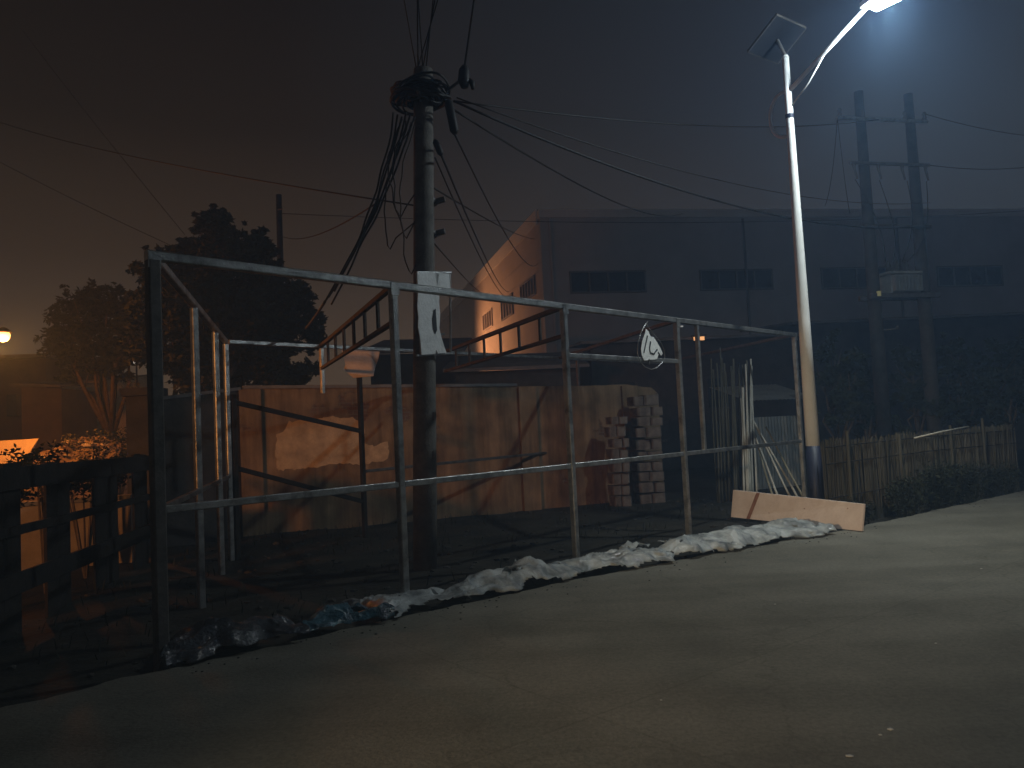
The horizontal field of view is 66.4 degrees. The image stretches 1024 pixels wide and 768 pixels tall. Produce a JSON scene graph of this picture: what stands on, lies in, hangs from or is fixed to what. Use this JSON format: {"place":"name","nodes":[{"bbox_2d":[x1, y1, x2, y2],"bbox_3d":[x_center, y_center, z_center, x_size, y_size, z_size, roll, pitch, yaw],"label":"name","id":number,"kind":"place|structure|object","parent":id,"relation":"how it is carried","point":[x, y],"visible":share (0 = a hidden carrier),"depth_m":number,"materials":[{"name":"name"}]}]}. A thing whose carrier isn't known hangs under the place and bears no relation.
{"place":"outdoors","nodes":[
{"label":"outdoors","id":0,"kind":"place"},
{"bbox_2d":[48,433,88,450],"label":"shrub","id":1,"kind":"object","parent":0,"point":[69,439],"visible":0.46,"depth_m":21.78,"materials":[{"name":"green plant"}]},
{"bbox_2d":[21,28,184,234],"bbox_3d":[-16.709,-10.573,31.199,12.208,11.628,0.022,-5,-4,35],"label":"cable","id":2,"kind":"object","parent":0,"point":[105,136],"visible":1,"depth_m":30.64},
{"bbox_2d":[62,374,146,437],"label":"background wall","id":3,"kind":"structure","parent":0,"point":[142,380],"depth_m":33.08,"materials":[{"name":"concrete"}]},
{"bbox_2d":[0,491,1023,767],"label":"road","id":4,"kind":"structure","parent":0,"point":[830,649],"depth_m":4.95,"materials":[{"name":"asphalt"}]},
{"bbox_2d":[731,490,865,530],"bbox_3d":[4.142,1.849,11.584,0.126,0.428,2.539,-1,-4,-26],"label":"board","id":5,"kind":"object","parent":4,"relation":"on","point":[772,507],"visible":0.99,"depth_m":11.48,"materials":[{"name":"wood"}]},
{"bbox_2d":[0,449,1023,706],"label":"ground","id":6,"kind":"structure","parent":0,"point":[28,679],"depth_m":9.65,"materials":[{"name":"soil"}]},
{"bbox_2d":[0,438,38,463],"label":"awning","id":7,"kind":"object","parent":6,"relation":"on","point":[27,445],"visible":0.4,"depth_m":21.47,"materials":[{"name":"metal"}]},
{"bbox_2d":[0,443,46,507],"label":"shrub","id":8,"kind":"object","parent":6,"relation":"on","point":[26,457],"visible":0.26,"depth_m":8.57,"materials":[{"name":"green plant"}]},
{"bbox_2d":[17,440,88,593],"bbox_3d":[-5.576,1.622,9.360,0.877,1.884,0.926,-3,-3,0],"label":"shrub","id":9,"kind":"object","parent":6,"relation":"on","point":[49,458],"visible":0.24,"depth_m":9.34,"materials":[{"name":"green plant"}]},
{"bbox_2d":[9,382,98,454],"bbox_3d":[-16.954,1.998,29.431,1.541,4.427,3.700,-3,-3,0],"label":"lean to","id":10,"kind":"object","parent":6,"relation":"on","point":[52,414],"visible":0.57,"depth_m":28.44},
{"bbox_2d":[0,354,125,440],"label":"house","id":11,"kind":"structure","parent":6,"relation":"on","point":[23,368],"depth_m":32.92,"materials":[{"name":"metal"}]},
{"bbox_2d":[7,394,21,416],"bbox_3d":[-20.446,0.889,32.309,0.397,0.894,0.700,-3,-3,0],"label":"window","id":12,"kind":"structure","parent":11,"relation":"in","point":[14,401],"depth_m":31.98,"materials":[{"name":"grey glass"}]},
{"bbox_2d":[21,436,127,500],"bbox_3d":[-11.811,2.543,22.425,5.200,2.139,4.400,-3,-3,0],"label":"shrub","id":13,"kind":"object","parent":6,"relation":"on","point":[70,455],"visible":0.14,"depth_m":21.51,"materials":[{"name":"plant"}]},
{"bbox_2d":[0,453,149,641],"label":"board fence","id":14,"kind":"object","parent":6,"relation":"on","point":[57,567],"visible":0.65,"depth_m":8.53,"materials":[{"name":"brown wood"}]},
{"bbox_2d":[20,494,132,570],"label":"wall","id":15,"kind":"structure","parent":6,"relation":"on","point":[30,550],"depth_m":11.22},
{"bbox_2d":[33,278,144,439],"bbox_3d":[-13.491,0.201,25.447,4.019,7.438,2.383,-3,-3,0],"label":"leafy tree","id":16,"kind":"object","parent":6,"relation":"on","point":[82,328],"visible":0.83,"depth_m":25.37,"materials":[{"name":"green plant"}]},
{"bbox_2d":[67,427,116,461],"bbox_3d":[-11.149,2.321,20.905,1.133,2.352,1.248,-5,-4,38],"label":"shrub","id":17,"kind":"object","parent":6,"relation":"on","point":[97,440],"visible":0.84,"depth_m":20.82,"materials":[{"name":"green plant"}]},
{"bbox_2d":[70,446,115,577],"bbox_3d":[-5.646,1.718,10.235,0.815,1.799,0.596,-3,-3,0],"label":"shrub","id":18,"kind":"object","parent":6,"relation":"on","point":[85,570],"visible":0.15,"depth_m":10.24,"materials":[{"name":"green plant"}]},
{"bbox_2d":[84,454,130,490],"bbox_3d":[-5.819,1.848,11.213,0.683,1.667,0.698,-3,-3,0],"label":"shrub","id":19,"kind":"object","parent":6,"relation":"on","point":[121,480],"visible":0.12,"depth_m":11.24,"materials":[{"name":"green plant"}]},
{"bbox_2d":[106,427,126,494],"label":"shrub","id":20,"kind":"object","parent":6,"relation":"on","point":[121,440],"visible":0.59,"depth_m":19.81,"materials":[{"name":"green plant"}]},
{"bbox_2d":[119,387,167,549],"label":"gate pillar","id":21,"kind":"structure","parent":6,"relation":"on","point":[136,421],"depth_m":12.78,"materials":[{"name":"brick"}]},
{"bbox_2d":[164,387,242,546],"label":"side wall","id":22,"kind":"structure","parent":6,"relation":"on","point":[179,461],"depth_m":13.44,"materials":[{"name":"brick"}]},
{"bbox_2d":[118,203,328,394],"bbox_3d":[-8.131,-0.877,21.889,5.919,8.664,3.046,-3,-3,0],"label":"leafy tree","id":23,"kind":"object","parent":6,"relation":"on","point":[261,307],"visible":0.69,"depth_m":21.61,"materials":[{"name":"green plant"}]},
{"bbox_2d":[159,614,309,665],"bbox_3d":[-2.268,2.000,6.309,1.099,0.317,1.112,-1,-4,-28],"label":"plastic sheet","id":24,"kind":"object","parent":6,"relation":"on","point":[204,638],"visible":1,"depth_m":6.02,"materials":[{"name":"plastic"}]},
{"bbox_2d":[276,194,283,282],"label":"wooden pole","id":25,"kind":"object","parent":6,"relation":"on","point":[279,208],"visible":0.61,"depth_m":27.30,"materials":[{"name":"wood"}]},
{"bbox_2d":[282,211,1016,222],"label":"cable","id":26,"kind":"object","parent":25,"relation":"attached to","point":[638,222],"visible":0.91,"depth_m":30.88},
{"bbox_2d":[301,602,394,630],"bbox_3d":[-1.499,2.004,6.774,0.833,0.214,0.693,-1,-4,-31],"label":"plastic sheet","id":27,"kind":"object","parent":6,"relation":"on","point":[327,615],"visible":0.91,"depth_m":6.65,"materials":[{"name":"plastic"}]},
{"bbox_2d":[369,337,471,384],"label":"storage shed","id":28,"kind":"structure","parent":6,"relation":"on","point":[382,373],"depth_m":26.38,"materials":[{"name":"brick"}]},
{"bbox_2d":[389,65,458,570],"bbox_3d":[-1.000,-0.772,9.758,0.792,6.543,0.841,-1,-4,-24],"label":"utility pole","id":29,"kind":"object","parent":6,"relation":"on","point":[421,94],"visible":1,"depth_m":9.76,"materials":[{"name":"concrete"}]},
{"bbox_2d":[0,122,412,205],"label":"cable","id":30,"kind":"object","parent":29,"relation":"attached to","point":[228,174],"visible":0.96,"depth_m":13.68,"materials":[{"name":"rubber"}]},
{"bbox_2d":[324,112,393,301],"bbox_3d":[-1.953,-2.238,10.066,1.277,2.242,0.095,-5,-4,30],"label":"cable","id":31,"kind":"object","parent":29,"relation":"attached to","point":[350,255],"visible":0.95,"depth_m":9.98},
{"bbox_2d":[328,114,397,297],"bbox_3d":[-1.922,-2.259,10.101,1.350,2.141,0.074,-5,-4,34],"label":"cable","id":32,"kind":"object","parent":29,"relation":"attached to","point":[380,182],"visible":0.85,"depth_m":9.90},
{"bbox_2d":[327,112,406,299],"bbox_3d":[-1.958,-2.216,10.171,1.672,2.258,0.054,-5,-4,34],"label":"cable","id":33,"kind":"object","parent":29,"relation":"attached to","point":[383,190],"visible":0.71,"depth_m":9.92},
{"bbox_2d":[334,117,402,291],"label":"cable","id":34,"kind":"object","parent":29,"relation":"attached to","point":[364,228],"visible":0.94,"depth_m":10.04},
{"bbox_2d":[331,116,414,304],"bbox_3d":[-1.870,-2.214,10.194,1.724,2.150,0.118,-5,-4,37],"label":"cable","id":35,"kind":"object","parent":29,"relation":"attached to","point":[376,216],"visible":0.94,"depth_m":10.04,"materials":[{"name":"rubber"}]},
{"bbox_2d":[384,122,412,249],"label":"cable","id":36,"kind":"object","parent":29,"relation":"attached to","point":[385,195],"visible":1,"depth_m":9.77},
{"bbox_2d":[392,121,414,238],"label":"cable","id":37,"kind":"object","parent":29,"relation":"attached to","point":[394,180],"visible":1,"depth_m":9.77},
{"bbox_2d":[399,124,415,273],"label":"cable","id":38,"kind":"object","parent":29,"relation":"attached to","point":[401,205],"visible":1,"depth_m":9.75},
{"bbox_2d":[416,271,451,356],"bbox_3d":[-0.978,-0.891,9.806,0.082,1.121,0.626,-6,-5,43],"label":"torn sign","id":39,"kind":"object","parent":29,"relation":"attached to","point":[429,333],"visible":0.98,"depth_m":9.73,"materials":[{"name":"white"}]},
{"bbox_2d":[458,64,473,89],"bbox_3d":[-0.574,-3.803,9.705,0.205,0.317,0.150,-3,-3,0],"label":"splice closure","id":40,"kind":"object","parent":29,"relation":"attached to","point":[465,80],"visible":1,"depth_m":9.66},
{"bbox_2d":[434,157,502,294],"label":"cable","id":41,"kind":"object","parent":29,"relation":"attached to","point":[461,216],"visible":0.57,"depth_m":13.00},
{"bbox_2d":[2,499,889,677],"bbox_3d":[0.610,2.320,11.413,11.030,0.122,10.997,-3,-3,0],"label":"rubble","id":42,"kind":"object","parent":6,"relation":"on","point":[288,607],"visible":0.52,"depth_m":10.14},
{"bbox_2d":[239,383,663,536],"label":"boundary wall","id":43,"kind":"structure","parent":6,"relation":"on","point":[478,420],"depth_m":15.59,"materials":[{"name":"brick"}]},
{"bbox_2d":[144,250,807,671],"bbox_3d":[0.577,0.820,12.897,4.833,3.258,14.636,-6,-4,43],"label":"kiosk frame","id":44,"kind":"object","parent":6,"relation":"on","point":[156,268],"visible":0.87,"depth_m":8.95,"materials":[{"name":"metal"}]},
{"bbox_2d":[341,349,379,377],"bbox_3d":[-2.471,-0.347,12.799,0.630,0.483,0.042,-3,-3,0],"label":"torn banner","id":45,"kind":"object","parent":44,"relation":"hanging from","point":[360,363],"visible":0.9,"depth_m":12.79,"materials":[{"name":"fabric"}]},
{"bbox_2d":[637,321,664,369],"bbox_3d":[1.936,-0.538,10.973,0.051,0.685,0.692,-6,-4,43],"label":"drop sign","id":46,"kind":"object","parent":44,"relation":"attached to","point":[651,349],"visible":1,"depth_m":10.95,"materials":[{"name":"metal"}]},
{"bbox_2d":[443,352,588,385],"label":"storage shed","id":47,"kind":"structure","parent":6,"relation":"on","point":[534,372],"depth_m":24.42,"materials":[{"name":"metal"}]},
{"bbox_2d":[342,517,837,617],"bbox_3d":[1.230,1.985,9.116,6.497,0.337,1.486,-1,-4,-34],"label":"plastic sheet","id":48,"kind":"object","parent":6,"relation":"on","point":[507,578],"visible":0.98,"depth_m":8.53,"materials":[{"name":"plastic"}]},
{"bbox_2d":[609,495,631,506],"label":"concrete block","id":49,"kind":"object","parent":6,"relation":"on","point":[624,500],"depth_m":15.91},
{"bbox_2d":[607,485,629,494],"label":"concrete block","id":50,"kind":"object","parent":49,"relation":"on","point":[618,489],"depth_m":15.94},
{"bbox_2d":[607,472,629,483],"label":"concrete block","id":51,"kind":"object","parent":50,"relation":"on","point":[618,477],"depth_m":15.94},
{"bbox_2d":[607,462,629,471],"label":"concrete block","id":52,"kind":"object","parent":51,"relation":"on","point":[621,467],"depth_m":15.90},
{"bbox_2d":[606,449,627,458],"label":"concrete block","id":53,"kind":"object","parent":52,"relation":"on","point":[614,453],"depth_m":15.92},
{"bbox_2d":[608,438,628,447],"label":"concrete block","id":54,"kind":"object","parent":53,"relation":"on","point":[618,442],"depth_m":15.99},
{"bbox_2d":[604,426,625,436],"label":"concrete block","id":55,"kind":"object","parent":54,"relation":"on","point":[614,431],"depth_m":15.97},
{"bbox_2d":[605,417,627,424],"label":"concrete block","id":56,"kind":"object","parent":55,"relation":"on","point":[616,420],"depth_m":15.98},
{"bbox_2d":[633,492,665,503],"bbox_3d":[2.894,2.408,16.495,0.540,0.226,0.508,-2,-3,-12],"label":"concrete block","id":57,"kind":"object","parent":6,"relation":"on","point":[648,497],"depth_m":16.29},
{"bbox_2d":[633,481,664,492],"bbox_3d":[2.881,2.163,16.493,0.538,0.204,0.503,-2,-3,-11],"label":"concrete block","id":58,"kind":"object","parent":57,"relation":"on","point":[647,486],"depth_m":16.29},
{"bbox_2d":[632,471,663,480],"bbox_3d":[2.872,1.941,16.520,0.545,0.181,0.508,-2,-3,-12],"label":"concrete block","id":59,"kind":"object","parent":58,"relation":"on","point":[647,475],"depth_m":16.31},
{"bbox_2d":[631,461,662,470],"bbox_3d":[2.844,1.730,16.514,0.538,0.177,0.501,-2,-3,-11],"label":"concrete block","id":60,"kind":"object","parent":59,"relation":"on","point":[647,466],"depth_m":16.31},
{"bbox_2d":[631,451,662,458],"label":"concrete block","id":61,"kind":"object","parent":60,"relation":"on","point":[639,453],"depth_m":16.33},
{"bbox_2d":[629,438,661,449],"bbox_3d":[2.825,1.275,16.576,0.540,0.220,0.513,-2,-3,-13],"label":"concrete block","id":62,"kind":"object","parent":61,"relation":"on","point":[646,444],"depth_m":16.37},
{"bbox_2d":[630,427,660,436],"bbox_3d":[2.826,1.018,16.527,0.595,0.195,0.478,-3,-3,0],"label":"concrete block","id":63,"kind":"object","parent":62,"relation":"on","point":[647,432],"depth_m":16.31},
{"bbox_2d":[631,417,662,425],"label":"concrete block","id":64,"kind":"object","parent":63,"relation":"on","point":[643,421],"depth_m":16.40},
{"bbox_2d":[630,407,662,416],"bbox_3d":[2.842,0.588,16.601,0.539,0.178,0.527,-2,-3,-16],"label":"concrete block","id":65,"kind":"object","parent":64,"relation":"on","point":[648,411],"depth_m":16.40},
{"bbox_2d":[627,395,658,406],"bbox_3d":[2.775,0.352,16.607,0.546,0.213,0.506,-2,-3,-11],"label":"concrete block","id":66,"kind":"object","parent":65,"relation":"on","point":[645,400],"depth_m":16.39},
{"bbox_2d":[569,332,798,470],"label":"storage shed","id":67,"kind":"structure","parent":6,"relation":"on","point":[772,362],"depth_m":27.30,"materials":[{"name":"metal"}]},
{"bbox_2d":[707,378,729,407],"bbox_3d":[7.221,0.306,27.356,0.739,1.000,0.018,-3,-3,-5],"label":"window","id":68,"kind":"structure","parent":67,"relation":"in","point":[708,380],"depth_m":27.34,"materials":[{"name":"grey glass"}]},
{"bbox_2d":[716,363,723,501],"bbox_3d":[4.293,0.977,16.143,0.053,2.882,0.698,-4,-3,20],"label":"bamboo pole","id":69,"kind":"object","parent":6,"relation":"on","point":[722,496],"visible":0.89,"depth_m":16.11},
{"bbox_2d":[719,347,727,501],"bbox_3d":[4.382,0.816,16.256,0.059,3.202,0.501,-4,-4,23],"label":"bamboo pole","id":70,"kind":"object","parent":6,"relation":"on","point":[726,498],"visible":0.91,"depth_m":16.21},
{"bbox_2d":[723,363,730,501],"bbox_3d":[4.467,0.982,16.245,0.062,2.865,0.506,-4,-4,24],"label":"bamboo pole","id":71,"kind":"object","parent":6,"relation":"on","point":[729,483],"visible":0.89,"depth_m":16.21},
{"bbox_2d":[439,209,1023,371],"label":"warehouse","id":72,"kind":"structure","parent":6,"relation":"on","point":[736,267],"depth_m":42.51,"materials":[{"name":"grey concrete"}]},
{"bbox_2d":[441,155,508,291],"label":"cable","id":73,"kind":"object","parent":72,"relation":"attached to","point":[446,167],"visible":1,"depth_m":12.93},
{"bbox_2d":[482,307,492,331],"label":"window","id":74,"kind":"structure","parent":72,"relation":"in","point":[487,318],"depth_m":54.10,"materials":[{"name":"grey glass"}]},
{"bbox_2d":[454,134,535,265],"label":"cable","id":75,"kind":"object","parent":72,"relation":"attached to","point":[462,150],"visible":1,"depth_m":12.49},
{"bbox_2d":[444,99,458,134],"bbox_3d":[-0.748,-3.303,9.677,0.163,0.451,0.110,-3,-3,0],"label":"splice closure","id":76,"kind":"object","parent":75,"relation":"hanging from","point":[451,116],"visible":1,"depth_m":9.63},
{"bbox_2d":[500,292,513,320],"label":"window","id":77,"kind":"structure","parent":72,"relation":"in","point":[507,310],"depth_m":48.25,"materials":[{"name":"grey glass"}]},
{"bbox_2d":[519,275,535,298],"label":"window","id":78,"kind":"structure","parent":72,"relation":"in","point":[527,289],"depth_m":42.98,"materials":[{"name":"grey glass"}]},
{"bbox_2d":[455,109,682,215],"bbox_3d":[4.198,-6.291,25.841,0.028,7.053,33.350,-4,-3,18],"label":"cable","id":79,"kind":"object","parent":72,"relation":"attached to","point":[478,125],"visible":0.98,"depth_m":13.34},
{"bbox_2d":[569,270,646,293],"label":"window","id":80,"kind":"structure","parent":72,"relation":"in","point":[602,281],"depth_m":40.89,"materials":[{"name":"grey glass"}]},
{"bbox_2d":[699,268,773,290],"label":"window","id":81,"kind":"structure","parent":72,"relation":"in","point":[710,279],"depth_m":42.10,"materials":[{"name":"grey glass"}]},
{"bbox_2d":[820,266,890,288],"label":"window","id":82,"kind":"structure","parent":72,"relation":"in","point":[831,277],"depth_m":43.21,"materials":[{"name":"grey glass"}]},
{"bbox_2d":[936,265,1003,286],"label":"window","id":83,"kind":"structure","parent":72,"relation":"in","point":[972,275],"depth_m":44.53,"materials":[{"name":"grey glass"}]},
{"bbox_2d":[731,366,735,489],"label":"bamboo pole","id":84,"kind":"object","parent":6,"relation":"on","point":[734,474],"visible":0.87,"depth_m":16.04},
{"bbox_2d":[730,366,737,489],"bbox_3d":[4.576,1.001,16.095,0.052,2.800,0.785,-4,-3,19],"label":"bamboo pole","id":85,"kind":"object","parent":6,"relation":"on","point":[734,434],"visible":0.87,"depth_m":16.06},
{"bbox_2d":[732,359,739,489],"bbox_3d":[4.638,0.927,16.189,0.063,2.954,0.631,-4,-4,21],"label":"bamboo pole","id":86,"kind":"object","parent":6,"relation":"on","point":[738,477],"visible":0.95,"depth_m":16.20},
{"bbox_2d":[738,363,742,483],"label":"bamboo pole","id":87,"kind":"object","parent":6,"relation":"on","point":[740,413],"visible":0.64,"depth_m":16.28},
{"bbox_2d":[742,387,747,490],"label":"bamboo pole","id":88,"kind":"object","parent":6,"relation":"on","point":[744,429],"visible":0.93,"depth_m":15.89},
{"bbox_2d":[745,364,749,490],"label":"bamboo pole","id":89,"kind":"object","parent":6,"relation":"on","point":[747,452],"visible":0.91,"depth_m":15.87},
{"bbox_2d":[745,392,751,491],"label":"bamboo pole","id":90,"kind":"object","parent":6,"relation":"on","point":[750,484],"visible":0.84,"depth_m":15.75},
{"bbox_2d":[750,359,753,491],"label":"bamboo pole","id":91,"kind":"object","parent":6,"relation":"on","point":[752,478],"visible":0.93,"depth_m":15.87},
{"bbox_2d":[752,366,757,491],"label":"bamboo pole","id":92,"kind":"object","parent":6,"relation":"on","point":[756,484],"visible":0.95,"depth_m":15.80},
{"bbox_2d":[709,384,802,489],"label":"tin shed","id":93,"kind":"structure","parent":6,"relation":"on","point":[782,428],"depth_m":18.68,"materials":[{"name":"grey metal"}]},
{"bbox_2d":[754,421,797,496],"bbox_3d":[5.221,1.495,15.476,0.057,1.700,1.241,-1,-4,-24],"label":"bamboo pole","id":94,"kind":"object","parent":6,"relation":"on","point":[785,475],"visible":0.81,"depth_m":15.39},
{"bbox_2d":[765,426,801,495],"bbox_3d":[5.408,1.579,15.465,0.060,1.514,1.186,-2,-3,-17],"label":"bamboo pole","id":95,"kind":"object","parent":6,"relation":"on","point":[793,479],"visible":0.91,"depth_m":15.43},
{"bbox_2d":[747,0,899,499],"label":"street lamp","id":96,"kind":"object","parent":6,"relation":"on","point":[777,38],"visible":0.93,"depth_m":11.88,"materials":[{"name":"metal"}]},
{"bbox_2d":[799,328,877,462],"bbox_3d":[7.456,0.569,17.990,1.717,3.803,1.451,-3,-3,0],"label":"tree","id":97,"kind":"object","parent":6,"relation":"on","point":[842,396],"visible":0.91,"depth_m":17.80,"materials":[{"name":"green plant"}]},
{"bbox_2d":[841,494,876,524],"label":"weed bush","id":98,"kind":"object","parent":6,"relation":"on","point":[867,513],"visible":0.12,"depth_m":11.52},
{"bbox_2d":[840,357,898,462],"bbox_3d":[9.088,0.857,20.187,2.054,3.321,1.209,-1,-4,-35],"label":"tree","id":99,"kind":"object","parent":6,"relation":"on","point":[864,420],"visible":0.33,"depth_m":20.13,"materials":[{"name":"green plant"}]},
{"bbox_2d":[740,312,1023,459],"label":"storage shed","id":100,"kind":"structure","parent":6,"relation":"on","point":[974,330],"depth_m":29.27,"materials":[{"name":"brick"}]},
{"bbox_2d":[836,90,941,474],"bbox_3d":[9.097,-2.289,18.708,2.481,9.608,0.670,-2,-3,-13],"label":"transformer stand","id":101,"kind":"object","parent":6,"relation":"on","point":[898,284],"visible":0.99,"depth_m":18.68,"materials":[{"name":"metal"}]},
{"bbox_2d":[453,100,878,126],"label":"cable","id":102,"kind":"object","parent":101,"relation":"attached to","point":[644,121],"visible":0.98,"depth_m":12.19,"materials":[{"name":"rubber"}]},
{"bbox_2d":[453,100,924,228],"bbox_3d":[4.607,-3.454,14.293,13.968,0.708,0.032,0,-4,-40],"label":"cable","id":103,"kind":"object","parent":101,"relation":"attached to","point":[540,138],"visible":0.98,"depth_m":12.04,"materials":[{"name":"rubber"}]},
{"bbox_2d":[456,97,929,203],"bbox_3d":[4.696,-3.904,14.318,14.074,0.935,0.018,0,-4,-40],"label":"cable","id":104,"kind":"object","parent":101,"relation":"attached to","point":[659,164],"visible":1,"depth_m":12.06,"materials":[{"name":"rubber"}]},
{"bbox_2d":[877,468,939,517],"bbox_3d":[6.216,1.735,12.313,0.937,0.838,0.650,-3,-3,0],"label":"weed bush","id":105,"kind":"object","parent":6,"relation":"on","point":[909,502],"visible":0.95,"depth_m":12.26,"materials":[{"name":"plant"}]},
{"bbox_2d":[820,418,1018,521],"bbox_3d":[7.280,1.439,13.528,6.756,1.560,0.223,0,-4,-37],"label":"bamboo fence","id":106,"kind":"object","parent":6,"relation":"on","point":[841,478],"visible":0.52,"depth_m":12.74,"materials":[{"name":"brown wood"}]},
{"bbox_2d":[888,342,956,436],"bbox_3d":[10.000,0.662,19.278,1.849,3.516,1.616,-4,-3,21],"label":"tree","id":107,"kind":"object","parent":6,"relation":"on","point":[912,393],"visible":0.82,"depth_m":19.19,"materials":[{"name":"green plant"}]},
{"bbox_2d":[912,453,969,510],"bbox_3d":[7.074,1.630,12.869,0.902,1.028,0.754,0,-5,-44],"label":"weed bush","id":108,"kind":"object","parent":6,"relation":"on","point":[942,488],"visible":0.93,"depth_m":12.83,"materials":[{"name":"plant"}]},
{"bbox_2d":[936,332,996,433],"bbox_3d":[11.569,0.516,19.871,2.290,3.722,1.477,-1,-4,-33],"label":"tree","id":109,"kind":"object","parent":6,"relation":"on","point":[971,400],"visible":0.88,"depth_m":19.65,"materials":[{"name":"green plant"}]},
{"bbox_2d":[942,458,992,504],"bbox_3d":[7.913,1.703,13.636,1.055,0.889,0.661,-3,-3,0],"label":"weed bush","id":110,"kind":"object","parent":6,"relation":"on","point":[970,496],"visible":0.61,"depth_m":13.59,"materials":[{"name":"plant"}]},
{"bbox_2d":[964,337,1023,463],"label":"tree","id":111,"kind":"object","parent":6,"relation":"on","point":[1011,398],"visible":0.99,"depth_m":18.91,"materials":[{"name":"green plant"}]},
{"bbox_2d":[976,458,1023,497],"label":"weed bush","id":112,"kind":"object","parent":6,"relation":"on","point":[997,482],"visible":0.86,"depth_m":14.38,"materials":[{"name":"plant"}]},
{"bbox_2d":[0,0,1023,395],"label":"sky","id":113,"kind":"structure","parent":0,"point":[289,92],"materials":[{"name":"black"}]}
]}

